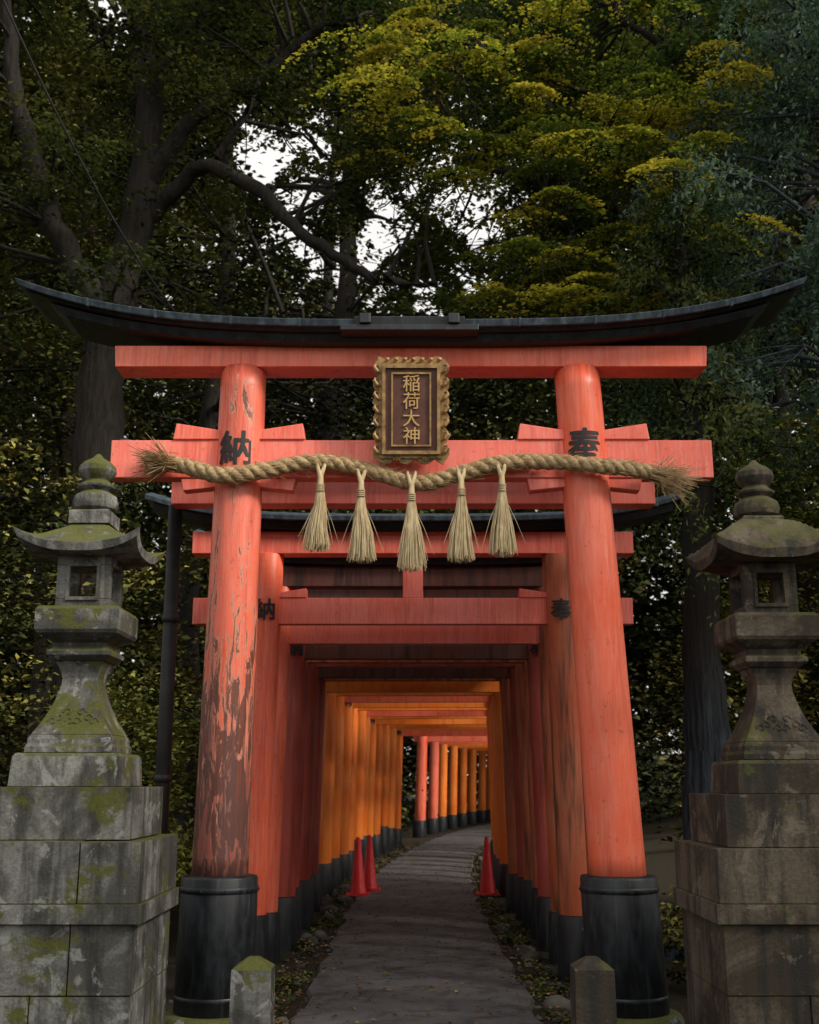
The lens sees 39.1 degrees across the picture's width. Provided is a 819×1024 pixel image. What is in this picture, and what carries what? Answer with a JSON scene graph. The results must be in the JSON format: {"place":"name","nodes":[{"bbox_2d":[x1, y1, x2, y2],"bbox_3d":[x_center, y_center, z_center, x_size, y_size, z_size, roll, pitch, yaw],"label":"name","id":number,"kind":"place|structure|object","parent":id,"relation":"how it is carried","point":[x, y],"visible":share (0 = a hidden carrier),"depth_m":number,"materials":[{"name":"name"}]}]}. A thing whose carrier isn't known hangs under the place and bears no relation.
{"place":"outdoors","nodes":[
{"label":"outdoors","id":0,"kind":"place"},
{"bbox_2d":[0,712,687,1023],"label":"ground","id":1,"kind":"structure","parent":0,"point":[660,861],"depth_m":13.85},
{"bbox_2d":[0,454,178,1023],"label":"stone lantern","id":2,"kind":"object","parent":1,"relation":"on","point":[89,893],"visible":1,"depth_m":6.39,"materials":[{"name":"stone"}]},
{"bbox_2d":[0,434,211,897],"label":"shrub","id":3,"kind":"object","parent":1,"relation":"on","point":[128,578],"visible":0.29,"depth_m":13.23,"materials":[{"name":"green plant"}]},
{"bbox_2d":[35,666,201,924],"bbox_3d":[-2.696,3.340,12.998,2.595,3.158,5.843,0,-13,0],"label":"shrub","id":4,"kind":"object","parent":1,"relation":"on","point":[149,736],"visible":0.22,"depth_m":12.25,"materials":[{"name":"green plant"}]},
{"bbox_2d":[0,0,263,786],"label":"broadleaf tree","id":5,"kind":"object","parent":1,"relation":"on","point":[66,469],"visible":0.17,"depth_m":26.92,"materials":[{"name":"green plant"}]},
{"bbox_2d":[0,0,273,739],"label":"broadleaf tree","id":6,"kind":"object","parent":1,"relation":"on","point":[29,366],"visible":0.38,"depth_m":18.72,"materials":[{"name":"green plant"}]},
{"bbox_2d":[154,505,182,833],"bbox_3d":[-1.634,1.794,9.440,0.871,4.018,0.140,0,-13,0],"label":"drain pipe","id":7,"kind":"object","parent":1,"relation":"on","point":[170,622],"visible":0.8,"depth_m":9.53,"materials":[{"name":"black metal"}]},
{"bbox_2d":[0,0,448,872],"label":"broadleaf tree","id":8,"kind":"object","parent":1,"relation":"on","point":[264,274],"visible":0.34,"depth_m":20.96,"materials":[{"name":"green plant"}]},
{"bbox_2d":[229,956,274,1023],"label":"stone bollard","id":9,"kind":"object","parent":1,"relation":"on","point":[252,992],"visible":1,"depth_m":6.26,"materials":[{"name":"stone"}]},
{"bbox_2d":[0,0,515,786],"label":"broadleaf tree","id":10,"kind":"object","parent":1,"relation":"on","point":[154,152],"visible":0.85,"depth_m":14.97,"materials":[{"name":"green plant"}]},
{"bbox_2d":[2,0,288,425],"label":"overhead cable","id":11,"kind":"object","parent":10,"relation":"attached to","point":[80,159],"visible":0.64,"depth_m":12.37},
{"bbox_2d":[120,72,516,551],"bbox_3d":[-2.320,-2.156,32.593,11.113,22.717,10.367,0,-13,0],"label":"broadleaf tree","id":12,"kind":"object","parent":1,"relation":"on","point":[329,298],"visible":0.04,"depth_m":32.00,"materials":[{"name":"green plant"}]},
{"bbox_2d":[141,0,513,512],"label":"cedar tree","id":13,"kind":"object","parent":1,"relation":"on","point":[346,303],"visible":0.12,"depth_m":26.71,"materials":[{"name":"green plant"}]},
{"bbox_2d":[373,725,382,857],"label":"torii gate","id":14,"kind":"structure","parent":1,"relation":"on","point":[377,796],"depth_m":25.58,"materials":[{"name":"orange paint"}]},
{"bbox_2d":[3,499,769,811],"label":"distant trees","id":15,"kind":"object","parent":1,"relation":"on","point":[624,575],"depth_m":64.65,"materials":[{"name":"green plant"}]},
{"bbox_2d":[0,0,818,833],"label":"distant trees","id":16,"kind":"object","parent":1,"relation":"on","point":[642,758],"visible":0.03,"depth_m":38.74,"materials":[{"name":"green plant"}]},
{"bbox_2d":[0,0,818,815],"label":"distant trees","id":17,"kind":"object","parent":1,"relation":"on","point":[632,636],"visible":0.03,"depth_m":52.82,"materials":[{"name":"green plant"}]},
{"bbox_2d":[15,277,806,1023],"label":"torii gate","id":18,"kind":"structure","parent":1,"relation":"on","point":[243,359],"depth_m":8.35,"materials":[{"name":"paint"}]},
{"bbox_2d":[373,356,449,464],"bbox_3d":[0.012,-0.732,8.373,0.555,0.782,0.210,0,-3,0],"label":"shrine name plaque","id":19,"kind":"object","parent":18,"relation":"attached to","point":[411,408],"visible":1,"depth_m":8.29,"materials":[{"name":"gold metal"}]},
{"bbox_2d":[126,432,709,572],"bbox_3d":[0.034,-0.070,8.237,4.188,1.036,0.433,0,-13,1],"label":"shimenawa rope","id":20,"kind":"object","parent":18,"relation":"attached to","point":[502,539],"visible":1,"depth_m":8.21,"materials":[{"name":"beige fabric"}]},
{"bbox_2d":[145,492,679,982],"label":"torii gate","id":21,"kind":"structure","parent":1,"relation":"on","point":[543,534],"depth_m":10.25,"materials":[{"name":"paint"}]},
{"bbox_2d":[119,439,706,872],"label":"torii gate","id":22,"kind":"structure","parent":1,"relation":"on","point":[383,495],"depth_m":9.54,"materials":[{"name":"paint"}]},
{"bbox_2d":[318,681,507,904],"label":"torii gate","id":23,"kind":"structure","parent":1,"relation":"on","point":[427,687],"depth_m":16.12,"materials":[{"name":"orange paint"}]},
{"bbox_2d":[321,693,506,896],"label":"torii gate","id":24,"kind":"structure","parent":1,"relation":"on","point":[328,808],"depth_m":17.00,"materials":[{"name":"orange paint"}]},
{"bbox_2d":[193,529,634,964],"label":"torii gate","id":25,"kind":"structure","parent":1,"relation":"on","point":[387,573],"depth_m":11.12,"materials":[{"name":"paint"}]},
{"bbox_2d":[312,678,517,912],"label":"torii gate","id":26,"kind":"structure","parent":1,"relation":"on","point":[512,874],"depth_m":14.97,"materials":[{"name":"red paint"}]},
{"bbox_2d":[331,696,499,888],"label":"torii gate","id":27,"kind":"structure","parent":1,"relation":"on","point":[337,809],"depth_m":18.37,"materials":[{"name":"orange paint"}]},
{"bbox_2d":[289,823,542,1023],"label":"footpath","id":28,"kind":"structure","parent":1,"relation":"on","point":[491,985],"depth_m":10.53,"materials":[{"name":"grey stone"}]},
{"bbox_2d":[346,837,369,895],"bbox_3d":[-0.740,5.089,16.576,0.339,0.802,0.339,0,-13,0],"label":"traffic cone","id":29,"kind":"object","parent":28,"relation":"on","point":[357,887],"visible":0.97,"depth_m":16.48,"materials":[{"name":"plastic"}]},
{"bbox_2d":[364,835,380,891],"bbox_3d":[-0.600,5.248,17.258,0.339,0.802,0.339,0,-13,0],"label":"traffic cone","id":30,"kind":"object","parent":28,"relation":"on","point":[370,876],"visible":0.78,"depth_m":17.17,"materials":[{"name":"plastic"}]},
{"bbox_2d":[274,842,569,1023],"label":"fallen leaves","id":31,"kind":"object","parent":28,"relation":"on","point":[323,971],"visible":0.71,"depth_m":11.12,"materials":[{"name":"brown plant"}]},
{"bbox_2d":[299,663,532,929],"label":"torii gate","id":32,"kind":"structure","parent":1,"relation":"on","point":[305,883],"depth_m":13.31,"materials":[{"name":"red paint"}]},
{"bbox_2d":[295,660,537,939],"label":"torii gate","id":33,"kind":"structure","parent":1,"relation":"on","point":[534,891],"depth_m":12.52,"materials":[{"name":"red paint"}]},
{"bbox_2d":[310,668,523,920],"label":"torii gate","id":34,"kind":"structure","parent":1,"relation":"on","point":[325,673],"depth_m":14.44,"materials":[{"name":"red paint"}]},
{"bbox_2d":[340,702,496,881],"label":"torii gate","id":35,"kind":"structure","parent":1,"relation":"on","point":[345,810],"depth_m":19.55,"materials":[{"name":"orange paint"}]},
{"bbox_2d":[349,708,493,875],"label":"torii gate","id":36,"kind":"structure","parent":1,"relation":"on","point":[353,782],"depth_m":20.84,"materials":[{"name":"orange paint"}]},
{"bbox_2d":[274,846,570,1023],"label":"path edge weeds","id":37,"kind":"object","parent":1,"relation":"on","point":[539,992],"visible":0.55,"depth_m":10.34,"materials":[{"name":"green plant"}]},
{"bbox_2d":[274,843,570,1023],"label":"border stones","id":38,"kind":"object","parent":1,"relation":"on","point":[528,952],"visible":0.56,"depth_m":10.93,"materials":[{"name":"grey stone"}]},
{"bbox_2d":[354,710,492,868],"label":"torii gate","id":39,"kind":"structure","parent":1,"relation":"on","point":[360,774],"depth_m":22.08,"materials":[{"name":"orange paint"}]},
{"bbox_2d":[363,716,486,853],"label":"torii gate","id":40,"kind":"structure","parent":1,"relation":"on","point":[365,836],"depth_m":23.35,"materials":[{"name":"orange paint"}]},
{"bbox_2d":[168,994,684,1021],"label":"gravel","id":41,"kind":"structure","parent":1,"relation":"on","point":[535,1007],"depth_m":8.40,"materials":[{"name":"grey gravel"}]},
{"bbox_2d":[367,719,486,860],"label":"torii gate","id":42,"kind":"structure","parent":1,"relation":"on","point":[372,762],"depth_m":24.58,"materials":[{"name":"orange paint"}]},
{"bbox_2d":[200,509,660,640],"bbox_3d":[0.281,1.122,24.159,8.532,4.783,8.123,0,-13,0],"label":"shrub","id":43,"kind":"object","parent":1,"relation":"on","point":[444,511],"visible":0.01,"depth_m":22.60,"materials":[{"name":"green plant"}]},
{"bbox_2d":[380,724,486,853],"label":"torii gate","id":44,"kind":"structure","parent":1,"relation":"on","point":[384,830],"depth_m":26.92,"materials":[{"name":"orange paint"}]},
{"bbox_2d":[388,728,486,850],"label":"torii gate","id":45,"kind":"structure","parent":1,"relation":"on","point":[392,788],"depth_m":28.13,"materials":[{"name":"orange paint"}]},
{"bbox_2d":[395,730,486,847],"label":"torii gate","id":46,"kind":"structure","parent":1,"relation":"on","point":[398,791],"depth_m":29.42,"materials":[{"name":"orange paint"}]},
{"bbox_2d":[278,557,621,951],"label":"torii gate","id":47,"kind":"structure","parent":1,"relation":"on","point":[300,655],"depth_m":11.76,"materials":[{"name":"red paint"}]},
{"bbox_2d":[412,736,487,837],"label":"torii gate","id":48,"kind":"structure","parent":1,"relation":"on","point":[419,827],"depth_m":34.70,"materials":[{"name":"paint"}]},
{"bbox_2d":[426,742,487,834],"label":"torii gate","id":49,"kind":"structure","parent":1,"relation":"on","point":[432,821],"depth_m":36.68,"materials":[{"name":"paint"}]},
{"bbox_2d":[438,744,487,831],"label":"torii gate","id":50,"kind":"structure","parent":1,"relation":"on","point":[442,788],"depth_m":38.75,"materials":[{"name":"orange paint"}]},
{"bbox_2d":[447,746,487,828],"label":"torii gate","id":51,"kind":"structure","parent":1,"relation":"on","point":[452,819],"depth_m":40.80,"materials":[{"name":"orange paint"}]},
{"bbox_2d":[457,748,487,826],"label":"torii gate","id":52,"kind":"structure","parent":1,"relation":"on","point":[462,798],"depth_m":42.86,"materials":[{"name":"orange paint"}]},
{"bbox_2d":[467,750,487,824],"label":"torii gate","id":53,"kind":"structure","parent":1,"relation":"on","point":[471,806],"depth_m":44.90,"materials":[{"name":"orange paint"}]},
{"bbox_2d":[476,751,487,822],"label":"torii gate","id":54,"kind":"structure","parent":1,"relation":"on","point":[481,814],"depth_m":46.96,"materials":[{"name":"orange paint"}]},
{"bbox_2d":[475,837,499,895],"bbox_3d":[1.120,5.111,16.673,0.339,0.802,0.339,0,-13,0],"label":"traffic cone","id":55,"kind":"object","parent":1,"relation":"on","point":[487,884],"visible":0.98,"depth_m":16.58,"materials":[{"name":"plastic"}]},
{"bbox_2d":[486,753,490,820],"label":"torii gate","id":56,"kind":"structure","parent":1,"relation":"on","point":[488,800],"depth_m":48.97,"materials":[{"name":"orange paint"}]},
{"bbox_2d":[248,0,818,732],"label":"maple tree","id":57,"kind":"object","parent":1,"relation":"on","point":[542,144],"visible":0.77,"depth_m":13.97,"materials":[{"name":"green plant"}]},
{"bbox_2d":[322,0,817,476],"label":"broadleaf tree","id":58,"kind":"object","parent":1,"relation":"on","point":[480,390],"visible":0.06,"depth_m":24.91,"materials":[{"name":"green plant"}]},
{"bbox_2d":[570,956,616,1023],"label":"stone bollard","id":59,"kind":"object","parent":1,"relation":"on","point":[592,992],"visible":1,"depth_m":6.26,"materials":[{"name":"stone"}]},
{"bbox_2d":[660,884,685,990],"bbox_3d":[2.811,3.597,9.321,2.801,1.274,2.837,0,-13,0],"label":"shrub","id":60,"kind":"object","parent":1,"relation":"on","point":[675,920],"visible":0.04,"depth_m":9.15,"materials":[{"name":"green plant"}]},
{"bbox_2d":[585,132,818,959],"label":"cypress tree","id":61,"kind":"object","parent":1,"relation":"on","point":[707,732],"visible":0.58,"depth_m":11.81,"materials":[{"name":"green plant"}]},
{"bbox_2d":[606,0,818,513],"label":"cypress tree","id":62,"kind":"object","parent":1,"relation":"on","point":[793,112],"visible":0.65,"depth_m":13.18,"materials":[{"name":"green plant"}]},
{"bbox_2d":[615,0,818,482],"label":"broadleaf tree","id":63,"kind":"object","parent":1,"relation":"on","point":[808,206],"visible":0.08,"depth_m":25.52,"materials":[{"name":"green plant"}]},
{"bbox_2d":[629,480,818,842],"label":"shrub","id":64,"kind":"object","parent":1,"relation":"on","point":[662,573],"visible":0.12,"depth_m":13.80,"materials":[{"name":"green plant"}]},
{"bbox_2d":[655,407,818,659],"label":"shrub","id":65,"kind":"object","parent":1,"relation":"on","point":[805,513],"visible":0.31,"depth_m":11.96,"materials":[{"name":"green plant"}]},
{"bbox_2d":[673,460,818,1023],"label":"stone lantern","id":66,"kind":"object","parent":1,"relation":"on","point":[746,894],"visible":1,"depth_m":6.55,"materials":[{"name":"stone"}]},
{"bbox_2d":[2,0,818,781],"label":"sky","id":67,"kind":"structure","parent":0,"point":[268,159],"materials":[{"name":"white"}]}
]}

